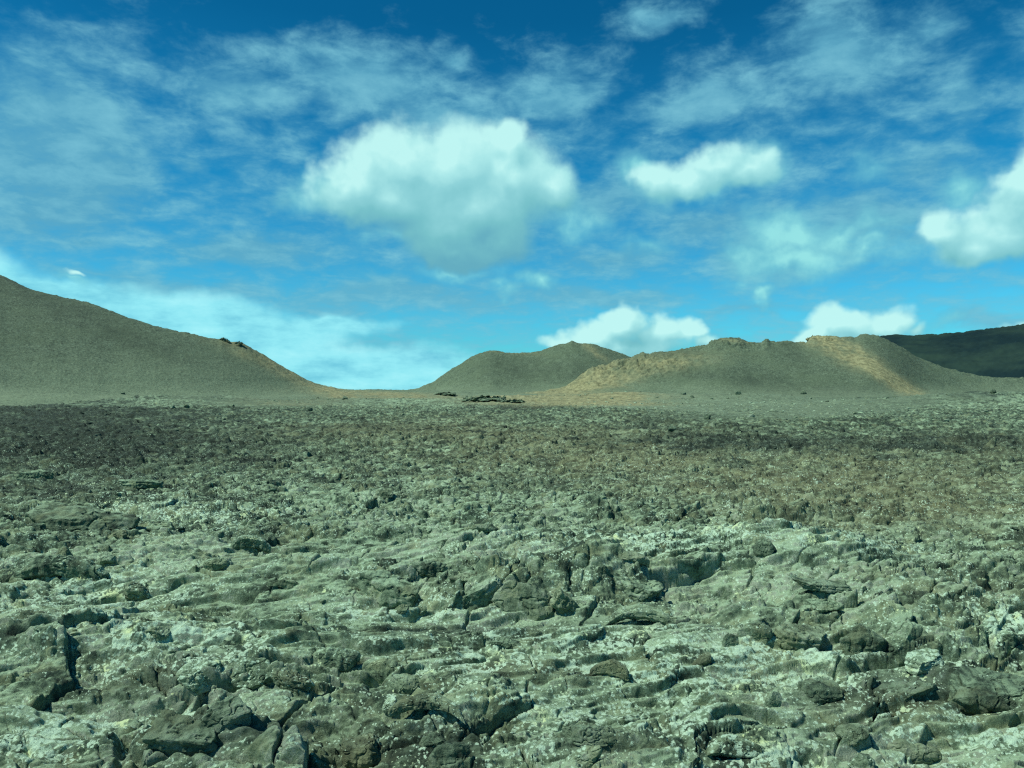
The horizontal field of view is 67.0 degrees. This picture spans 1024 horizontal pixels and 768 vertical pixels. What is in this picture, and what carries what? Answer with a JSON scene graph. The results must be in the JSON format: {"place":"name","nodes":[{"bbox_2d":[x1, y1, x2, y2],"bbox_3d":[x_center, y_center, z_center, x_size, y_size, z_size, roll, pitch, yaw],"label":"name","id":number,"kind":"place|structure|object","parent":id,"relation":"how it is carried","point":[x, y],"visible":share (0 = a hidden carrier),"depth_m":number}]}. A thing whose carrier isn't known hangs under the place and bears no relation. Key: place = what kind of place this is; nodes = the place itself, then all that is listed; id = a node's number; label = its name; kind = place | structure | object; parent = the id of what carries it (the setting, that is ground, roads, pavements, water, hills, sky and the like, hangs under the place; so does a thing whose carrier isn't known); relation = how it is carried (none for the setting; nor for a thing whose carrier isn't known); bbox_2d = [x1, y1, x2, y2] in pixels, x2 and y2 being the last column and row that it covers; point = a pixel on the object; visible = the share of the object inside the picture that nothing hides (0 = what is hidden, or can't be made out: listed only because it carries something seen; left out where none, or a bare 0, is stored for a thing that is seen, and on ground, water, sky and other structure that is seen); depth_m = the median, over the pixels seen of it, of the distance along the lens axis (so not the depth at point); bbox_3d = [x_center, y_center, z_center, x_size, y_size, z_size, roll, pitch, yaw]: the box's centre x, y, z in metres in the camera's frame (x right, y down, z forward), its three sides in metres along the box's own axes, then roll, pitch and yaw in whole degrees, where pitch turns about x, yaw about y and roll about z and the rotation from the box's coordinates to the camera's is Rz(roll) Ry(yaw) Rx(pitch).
{"place":"outdoors","nodes":[
{"label":"outdoors","id":0,"kind":"place"},
{"bbox_2d":[0,275,537,405],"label":"hill","id":1,"kind":"structure","parent":0,"point":[55,349],"depth_m":159.54},
{"bbox_2d":[219,337,230,342],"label":"rock outcrop","id":2,"kind":"object","parent":1,"relation":"on","point":[223,339],"visible":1,"depth_m":179.82},
{"bbox_2d":[462,395,505,401],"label":"rock outcrop","id":3,"kind":"object","parent":1,"relation":"on","point":[482,398],"visible":0.79,"depth_m":134.49},
{"bbox_2d":[501,399,524,402],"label":"rock outcrop","id":4,"kind":"object","parent":1,"relation":"on","point":[515,401],"visible":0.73,"depth_m":131.40},
{"bbox_2d":[381,696,396,714],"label":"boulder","id":5,"kind":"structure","parent":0,"point":[389,702],"depth_m":7.23},
{"bbox_2d":[353,341,630,391],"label":"hill","id":6,"kind":"structure","parent":0,"point":[559,366],"depth_m":314.87},
{"bbox_2d":[0,391,1023,767],"bbox_3d":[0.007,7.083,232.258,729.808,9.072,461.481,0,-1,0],"label":"lava field","id":7,"kind":"structure","parent":0,"point":[116,665],"depth_m":12.15},
{"bbox_2d":[14,469,53,480],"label":"lava slab","id":8,"kind":"structure","parent":7,"relation":"on","point":[34,474],"depth_m":25.40},
{"bbox_2d":[1,554,109,582],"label":"lava curb","id":9,"kind":"structure","parent":7,"relation":"on","point":[35,567],"depth_m":12.43},
{"bbox_2d":[55,546,72,555],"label":"lava block","id":10,"kind":"object","parent":7,"relation":"on","point":[64,551],"depth_m":13.47},
{"bbox_2d":[25,502,140,532],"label":"lava slab","id":11,"kind":"structure","parent":7,"relation":"on","point":[52,516],"depth_m":16.71},
{"bbox_2d":[98,554,116,565],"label":"lava boulder","id":12,"kind":"object","parent":7,"relation":"on","point":[109,559],"visible":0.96,"depth_m":13.14},
{"bbox_2d":[113,529,127,538],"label":"lava boulder","id":13,"kind":"object","parent":7,"relation":"on","point":[119,533],"visible":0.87,"depth_m":15.75},
{"bbox_2d":[123,580,150,601],"bbox_3d":[-5.828,3.256,12.053,0.426,0.352,0.391,7,5,-20],"label":"lava boulder","id":14,"kind":"object","parent":7,"relation":"on","point":[135,591],"visible":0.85,"depth_m":11.92},
{"bbox_2d":[118,479,163,489],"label":"lava slab","id":15,"kind":"structure","parent":7,"relation":"on","point":[139,484],"depth_m":22.88},
{"bbox_2d":[140,519,174,531],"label":"lava slab","id":16,"kind":"structure","parent":7,"relation":"on","point":[151,525],"depth_m":17.36},
{"bbox_2d":[144,626,170,640],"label":"lava block","id":17,"kind":"object","parent":7,"relation":"on","point":[157,633],"depth_m":9.10},
{"bbox_2d":[142,709,217,756],"bbox_3d":[-2.831,3.082,6.725,0.677,0.295,0.462,6,16,8],"label":"lava slab","id":18,"kind":"object","parent":7,"relation":"on","point":[170,733],"depth_m":6.59},
{"bbox_2d":[176,658,221,693],"bbox_3d":[-3.353,3.126,8.329,0.484,0.306,0.451,0,-1,-22],"label":"rock","id":19,"kind":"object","parent":7,"relation":"on","point":[191,676],"depth_m":8.19},
{"bbox_2d":[203,557,228,570],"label":"lava boulder","id":20,"kind":"object","parent":7,"relation":"on","point":[217,563],"visible":0.94,"depth_m":12.76},
{"bbox_2d":[199,695,252,734],"bbox_3d":[-2.504,2.940,6.840,0.431,0.347,0.333,0,-1,-7],"label":"lava block","id":21,"kind":"object","parent":7,"relation":"on","point":[227,712],"depth_m":6.74},
{"bbox_2d":[228,656,270,690],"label":"rock","id":22,"kind":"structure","parent":7,"relation":"on","point":[256,668],"depth_m":8.36},
{"bbox_2d":[230,535,270,553],"bbox_3d":[-4.988,3.071,14.808,0.756,0.346,0.298,10,-3,-12],"label":"lava roll","id":23,"kind":"object","parent":7,"relation":"on","point":[250,541],"visible":0.91,"depth_m":14.71},
{"bbox_2d":[267,579,298,589],"bbox_3d":[-3.332,3.018,11.576,0.640,0.199,0.159,18,-3,-7],"label":"lava roll","id":24,"kind":"object","parent":7,"relation":"on","point":[286,584],"visible":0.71,"depth_m":11.52},
{"bbox_2d":[270,667,315,694],"bbox_3d":[-2.178,2.995,7.720,0.458,0.317,0.287,0,-1,22],"label":"lava block","id":25,"kind":"object","parent":7,"relation":"on","point":[290,679],"depth_m":7.63},
{"bbox_2d":[312,646,360,670],"bbox_3d":[-2.020,3.111,8.757,0.568,0.266,0.279,4,-1,4],"label":"rock","id":26,"kind":"object","parent":7,"relation":"on","point":[341,658],"visible":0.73,"depth_m":8.67},
{"bbox_2d":[340,733,381,767],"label":"lava boulder","id":27,"kind":"object","parent":7,"relation":"on","point":[360,751],"visible":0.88,"depth_m":6.70},
{"bbox_2d":[363,658,400,685],"bbox_3d":[-1.440,3.222,8.626,0.512,0.339,0.286,8,1,14],"label":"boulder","id":28,"kind":"object","parent":7,"relation":"on","point":[382,669],"visible":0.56,"depth_m":8.53},
{"bbox_2d":[375,489,393,498],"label":"lava boulder","id":29,"kind":"object","parent":7,"relation":"on","point":[385,493],"visible":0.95,"depth_m":21.19},
{"bbox_2d":[351,569,420,609],"bbox_3d":[-1.895,3.061,11.348,1.158,0.494,0.622,10,15,10],"label":"lava slab","id":30,"kind":"object","parent":7,"relation":"on","point":[385,588],"depth_m":11.15},
{"bbox_2d":[395,604,408,614],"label":"lava boulder","id":31,"kind":"object","parent":7,"relation":"on","point":[401,609],"visible":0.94,"depth_m":10.46},
{"bbox_2d":[390,673,418,694],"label":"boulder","id":32,"kind":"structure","parent":7,"relation":"on","point":[404,683],"depth_m":7.64},
{"bbox_2d":[418,603,426,615],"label":"lava boulder","id":33,"kind":"object","parent":7,"relation":"on","point":[423,609],"visible":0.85,"depth_m":10.58},
{"bbox_2d":[388,693,464,723],"bbox_3d":[-0.759,2.954,7.090,0.719,0.186,0.257,0,-1,7],"label":"lava roll","id":34,"kind":"object","parent":7,"relation":"on","point":[429,701],"visible":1,"depth_m":7.03},
{"bbox_2d":[410,560,446,577],"bbox_3d":[-1.305,2.899,12.127,0.636,0.303,0.438,0,-1,-6],"label":"lava block","id":35,"kind":"object","parent":7,"relation":"on","point":[430,568],"depth_m":11.95},
{"bbox_2d":[419,732,446,747],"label":"lava boulder","id":36,"kind":"object","parent":7,"relation":"on","point":[435,739],"visible":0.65,"depth_m":6.80},
{"bbox_2d":[434,391,455,395],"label":"rock outcrop","id":37,"kind":"object","parent":7,"relation":"on","point":[446,393],"visible":0.93,"depth_m":189.79},
{"bbox_2d":[425,740,470,767],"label":"lava boulder","id":38,"kind":"object","parent":7,"relation":"on","point":[453,754],"visible":0.98,"depth_m":6.24},
{"bbox_2d":[449,573,476,583],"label":"lava slab","id":39,"kind":"structure","parent":7,"relation":"on","point":[464,577],"depth_m":11.53},
{"bbox_2d":[462,574,502,606],"bbox_3d":[-0.548,3.041,11.022,0.864,0.301,0.495,-24,6,7],"label":"lava slab","id":40,"kind":"object","parent":7,"relation":"on","point":[485,590],"depth_m":10.88},
{"bbox_2d":[472,523,498,533],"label":"lava boulder","id":41,"kind":"object","parent":7,"relation":"on","point":[488,528],"visible":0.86,"depth_m":14.40},
{"bbox_2d":[488,636,520,648],"bbox_3d":[-0.068,3.106,9.290,0.449,0.139,0.223,8,1,14],"label":"lava roll","id":42,"kind":"object","parent":7,"relation":"on","point":[507,642],"visible":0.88,"depth_m":9.23},
{"bbox_2d":[0,404,1023,756],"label":"lava rubble","id":43,"kind":"object","parent":7,"relation":"on","point":[74,632],"visible":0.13,"depth_m":22.10},
{"bbox_2d":[491,580,555,620],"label":"lava slab","id":44,"kind":"structure","parent":7,"relation":"on","point":[533,601],"depth_m":10.70},
{"bbox_2d":[148,391,956,420],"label":"scree stones","id":45,"kind":"object","parent":7,"relation":"on","point":[673,403],"visible":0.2,"depth_m":115.52},
{"bbox_2d":[550,587,580,613],"bbox_3d":[0.810,3.116,10.756,0.657,0.282,0.305,39,-8,-9],"label":"lava slab","id":46,"kind":"object","parent":7,"relation":"on","point":[561,602],"depth_m":10.61},
{"bbox_2d":[569,745,601,767],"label":"lava block","id":47,"kind":"object","parent":7,"relation":"on","point":[586,756],"depth_m":6.17},
{"bbox_2d":[561,723,616,746],"bbox_3d":[0.676,3.038,6.637,0.461,0.267,0.361,0,-1,28],"label":"lava block","id":48,"kind":"object","parent":7,"relation":"on","point":[589,734],"depth_m":6.54},
{"bbox_2d":[596,565,611,579],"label":"lava block","id":49,"kind":"structure","parent":7,"relation":"on","point":[603,571],"depth_m":11.57},
{"bbox_2d":[589,659,628,680],"bbox_3d":[1.035,3.044,8.247,0.426,0.218,0.229,-6,-2,10],"label":"boulder","id":50,"kind":"object","parent":7,"relation":"on","point":[612,667],"visible":0.91,"depth_m":8.17},
{"bbox_2d":[617,550,649,564],"bbox_3d":[1.873,2.711,12.037,0.585,0.201,0.263,4,-1,-4],"label":"lava roll","id":51,"kind":"object","parent":7,"relation":"on","point":[635,556],"visible":0.96,"depth_m":11.96},
{"bbox_2d":[612,576,663,601],"bbox_3d":[1.875,3.102,11.597,0.881,0.300,0.522,10,10,-6],"label":"lava slab","id":52,"kind":"object","parent":7,"relation":"on","point":[640,590],"depth_m":11.46},
{"bbox_2d":[603,603,675,625],"bbox_3d":[1.619,3.057,10.152,0.994,0.273,0.433,-4,-1,-2],"label":"lava roll","id":53,"kind":"object","parent":7,"relation":"on","point":[637,611],"visible":0.88,"depth_m":10.05},
{"bbox_2d":[668,426,676,431],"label":"boulder","id":54,"kind":"object","parent":7,"relation":"on","point":[671,428],"visible":0.82,"depth_m":47.39},
{"bbox_2d":[692,652,711,664],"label":"rock","id":55,"kind":"object","parent":7,"relation":"on","point":[704,658],"visible":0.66,"depth_m":8.70},
{"bbox_2d":[704,414,710,419],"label":"boulder","id":56,"kind":"object","parent":7,"relation":"on","point":[707,416],"visible":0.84,"depth_m":61.28},
{"bbox_2d":[721,633,738,646],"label":"lava boulder","id":57,"kind":"object","parent":7,"relation":"on","point":[729,639],"visible":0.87,"depth_m":9.01},
{"bbox_2d":[705,734,764,758],"bbox_3d":[1.921,3.132,6.667,0.557,0.209,0.201,0,-1,-5],"label":"rock","id":58,"kind":"object","parent":7,"relation":"on","point":[730,745],"visible":0.94,"depth_m":6.60},
{"bbox_2d":[737,621,772,644],"bbox_3d":[2.959,3.042,9.439,0.428,0.293,0.345,0,-1,24],"label":"lava boulder","id":59,"kind":"object","parent":7,"relation":"on","point":[760,632],"visible":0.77,"depth_m":9.30},
{"bbox_2d":[751,540,775,556],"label":"lava boulder","id":60,"kind":"object","parent":7,"relation":"on","point":[763,548],"visible":0.99,"depth_m":13.19},
{"bbox_2d":[763,691,781,707],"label":"lava block","id":61,"kind":"object","parent":7,"relation":"on","point":[773,699],"depth_m":7.45},
{"bbox_2d":[773,623,825,650],"bbox_3d":[3.516,3.099,9.444,0.700,0.263,0.483,8,6,-8],"label":"lava slab","id":62,"kind":"object","parent":7,"relation":"on","point":[794,636],"depth_m":9.26},
{"bbox_2d":[797,679,842,703],"bbox_3d":[3.161,3.188,7.980,0.420,0.252,0.375,0,-1,0],"label":"lava block","id":63,"kind":"object","parent":7,"relation":"on","point":[825,691],"depth_m":7.86},
{"bbox_2d":[793,577,851,592],"bbox_3d":[4.263,2.781,10.648,0.790,0.142,0.402,6,-1,-2],"label":"lava slab","id":64,"kind":"object","parent":7,"relation":"on","point":[824,585],"depth_m":10.54},
{"bbox_2d":[803,598,843,612],"bbox_3d":[4.144,2.963,10.293,0.461,0.203,0.394,0,-1,0],"label":"lava block","id":65,"kind":"object","parent":7,"relation":"on","point":[823,606],"depth_m":10.17},
{"bbox_2d":[834,723,869,746],"bbox_3d":[3.069,3.176,6.988,0.285,0.205,0.234,0,-1,0],"label":"lava block","id":66,"kind":"object","parent":7,"relation":"on","point":[858,733],"depth_m":6.93},
{"bbox_2d":[847,753,876,767],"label":"lava boulder","id":67,"kind":"object","parent":7,"relation":"on","point":[861,760],"visible":1,"depth_m":6.56},
{"bbox_2d":[839,623,887,655],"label":"lava buttress","id":68,"kind":"structure","parent":7,"relation":"on","point":[860,637],"depth_m":9.17},
{"bbox_2d":[885,620,922,666],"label":"rock","id":69,"kind":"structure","parent":7,"relation":"on","point":[902,637],"depth_m":9.21},
{"bbox_2d":[885,680,937,701],"bbox_3d":[4.048,3.164,7.867,0.558,0.321,0.320,0,-1,-4],"label":"lava block","id":70,"kind":"object","parent":7,"relation":"on","point":[916,693],"depth_m":7.78},
{"bbox_2d":[887,738,941,764],"bbox_3d":[3.643,3.356,7.041,0.687,0.233,0.285,10,1,8],"label":"rock","id":71,"kind":"object","parent":7,"relation":"on","point":[919,753],"visible":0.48,"depth_m":6.94},
{"bbox_2d":[947,665,1023,715],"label":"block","id":72,"kind":"structure","parent":7,"relation":"on","point":[972,693],"depth_m":7.68},
{"bbox_2d":[980,596,994,610],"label":"lava boulder","id":73,"kind":"object","parent":7,"relation":"on","point":[986,604],"visible":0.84,"depth_m":9.99},
{"bbox_2d":[979,616,998,637],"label":"lava slab","id":74,"kind":"structure","parent":7,"relation":"on","point":[991,623],"depth_m":9.49},
{"bbox_2d":[999,631,1017,647],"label":"lava slab","id":75,"kind":"structure","parent":7,"relation":"on","point":[1011,636],"depth_m":9.29},
{"bbox_2d":[0,0,1023,389],"label":"sky","id":76,"kind":"structure","parent":0,"point":[351,194]},
{"bbox_2d":[424,334,1023,397],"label":"crater rim","id":77,"kind":"object","parent":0,"point":[861,365],"visible":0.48,"depth_m":220.51},
{"bbox_2d":[904,647,943,674],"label":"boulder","id":78,"kind":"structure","parent":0,"point":[924,660],"depth_m":8.40},
{"bbox_2d":[880,324,1023,377],"bbox_3d":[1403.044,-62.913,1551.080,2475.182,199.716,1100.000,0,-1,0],"label":"mountain","id":79,"kind":"structure","parent":0,"point":[996,352],"depth_m":1266.00}
]}

